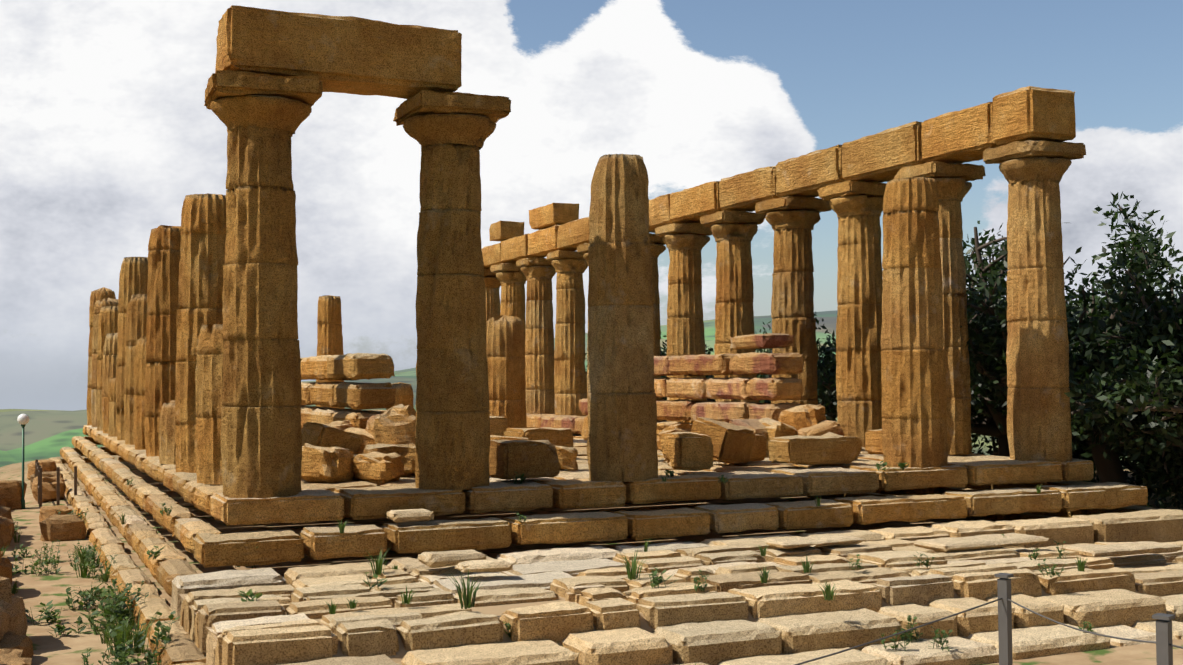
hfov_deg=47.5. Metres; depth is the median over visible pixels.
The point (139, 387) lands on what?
column
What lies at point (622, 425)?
column
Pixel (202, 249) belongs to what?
column
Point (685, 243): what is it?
column
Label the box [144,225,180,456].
column
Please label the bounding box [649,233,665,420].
column
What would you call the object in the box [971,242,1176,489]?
olive tree
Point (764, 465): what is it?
temple floor
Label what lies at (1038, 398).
column
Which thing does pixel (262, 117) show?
column
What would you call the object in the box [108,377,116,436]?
column
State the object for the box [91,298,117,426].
column
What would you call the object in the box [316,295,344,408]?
column
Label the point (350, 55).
temple architrave
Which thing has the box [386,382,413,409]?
stone block
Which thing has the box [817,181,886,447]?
column
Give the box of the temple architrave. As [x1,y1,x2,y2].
[215,5,1075,268]
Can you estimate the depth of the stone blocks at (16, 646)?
28.78 m
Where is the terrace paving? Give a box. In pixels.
[171,508,1182,664]
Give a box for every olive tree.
[585,332,666,420]
[660,330,826,402]
[712,321,835,418]
[760,311,837,420]
[817,354,985,445]
[960,191,1182,501]
[963,220,1174,482]
[966,277,1130,353]
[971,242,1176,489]
[1002,226,1182,509]
[1077,284,1182,486]
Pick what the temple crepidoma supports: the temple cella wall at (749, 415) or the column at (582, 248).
the column at (582, 248)
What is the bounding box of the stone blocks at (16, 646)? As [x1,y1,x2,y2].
[0,460,86,664]
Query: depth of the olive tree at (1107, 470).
30.21 m
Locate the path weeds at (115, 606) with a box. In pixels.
[1,508,179,664]
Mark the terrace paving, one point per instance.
(794, 612)
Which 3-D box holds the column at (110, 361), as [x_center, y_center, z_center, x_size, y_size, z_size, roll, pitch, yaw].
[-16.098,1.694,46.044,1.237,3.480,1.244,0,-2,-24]
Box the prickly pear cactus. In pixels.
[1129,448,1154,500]
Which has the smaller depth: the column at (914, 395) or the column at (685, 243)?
the column at (914, 395)
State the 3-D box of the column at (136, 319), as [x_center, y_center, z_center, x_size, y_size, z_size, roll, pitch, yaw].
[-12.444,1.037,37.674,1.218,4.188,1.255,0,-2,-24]
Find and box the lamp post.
[17,414,28,508]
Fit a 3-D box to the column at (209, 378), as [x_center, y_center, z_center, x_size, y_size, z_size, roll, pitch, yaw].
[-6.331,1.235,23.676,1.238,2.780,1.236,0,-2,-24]
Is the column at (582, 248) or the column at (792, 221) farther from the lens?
the column at (582, 248)
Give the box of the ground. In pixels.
[0,310,1182,664]
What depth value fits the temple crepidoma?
22.70 m
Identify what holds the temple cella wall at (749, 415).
on the temple floor
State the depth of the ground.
29.20 m
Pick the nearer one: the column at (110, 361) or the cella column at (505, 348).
the cella column at (505, 348)
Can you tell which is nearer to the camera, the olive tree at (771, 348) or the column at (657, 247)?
the column at (657, 247)
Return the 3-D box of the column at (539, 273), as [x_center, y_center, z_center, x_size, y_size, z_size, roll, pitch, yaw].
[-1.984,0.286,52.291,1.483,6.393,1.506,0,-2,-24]
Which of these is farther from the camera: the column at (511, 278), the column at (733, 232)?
the column at (511, 278)
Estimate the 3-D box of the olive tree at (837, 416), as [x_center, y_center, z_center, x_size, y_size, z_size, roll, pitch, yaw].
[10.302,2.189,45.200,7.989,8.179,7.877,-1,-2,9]
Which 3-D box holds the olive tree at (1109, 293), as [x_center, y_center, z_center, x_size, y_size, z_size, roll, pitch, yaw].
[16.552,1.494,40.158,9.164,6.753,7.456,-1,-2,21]
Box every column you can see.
[87,287,115,424]
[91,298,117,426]
[96,306,117,430]
[102,333,117,433]
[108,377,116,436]
[115,257,147,439]
[124,294,147,444]
[134,337,145,449]
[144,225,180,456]
[159,400,175,464]
[175,193,226,472]
[195,324,222,484]
[204,70,322,497]
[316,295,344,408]
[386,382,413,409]
[393,90,510,489]
[484,269,500,321]
[486,315,526,427]
[490,263,526,334]
[516,256,555,413]
[546,250,587,415]
[577,243,588,398]
[587,154,657,481]
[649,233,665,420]
[655,223,711,422]
[700,210,765,401]
[755,196,831,404]
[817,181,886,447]
[881,177,947,467]
[894,161,985,454]
[983,140,1085,461]
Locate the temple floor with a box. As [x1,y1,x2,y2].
[301,433,974,491]
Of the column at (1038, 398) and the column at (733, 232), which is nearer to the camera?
the column at (1038, 398)
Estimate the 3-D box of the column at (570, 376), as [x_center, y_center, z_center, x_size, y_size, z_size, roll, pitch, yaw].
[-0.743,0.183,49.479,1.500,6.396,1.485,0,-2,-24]
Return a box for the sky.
[0,0,1182,410]
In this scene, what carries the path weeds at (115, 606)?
on the ground
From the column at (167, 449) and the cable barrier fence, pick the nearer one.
the cable barrier fence
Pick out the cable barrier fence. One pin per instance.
(1164, 647)
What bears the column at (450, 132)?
on the temple crepidoma
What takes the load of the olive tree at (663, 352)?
on the ground
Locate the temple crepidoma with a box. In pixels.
[49,425,1157,664]
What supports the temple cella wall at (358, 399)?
on the temple floor
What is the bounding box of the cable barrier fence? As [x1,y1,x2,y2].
[794,573,1182,664]
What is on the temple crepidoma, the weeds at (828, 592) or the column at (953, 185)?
the column at (953, 185)
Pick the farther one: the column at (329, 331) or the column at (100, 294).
the column at (329, 331)
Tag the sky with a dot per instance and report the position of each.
(107, 129)
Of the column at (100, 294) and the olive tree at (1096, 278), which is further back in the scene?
the column at (100, 294)
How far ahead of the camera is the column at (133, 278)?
40.10 m
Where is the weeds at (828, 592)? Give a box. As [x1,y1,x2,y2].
[117,461,1093,664]
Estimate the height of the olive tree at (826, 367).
5.559 m
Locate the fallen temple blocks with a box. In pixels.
[301,404,882,484]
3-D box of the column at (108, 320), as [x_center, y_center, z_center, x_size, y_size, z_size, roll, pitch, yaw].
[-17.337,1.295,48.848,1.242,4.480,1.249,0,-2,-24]
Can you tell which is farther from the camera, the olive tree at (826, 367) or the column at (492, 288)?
the column at (492, 288)
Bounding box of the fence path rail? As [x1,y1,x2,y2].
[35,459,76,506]
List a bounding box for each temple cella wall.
[300,353,395,429]
[365,333,843,444]
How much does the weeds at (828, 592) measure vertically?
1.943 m
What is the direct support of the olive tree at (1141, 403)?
on the ground

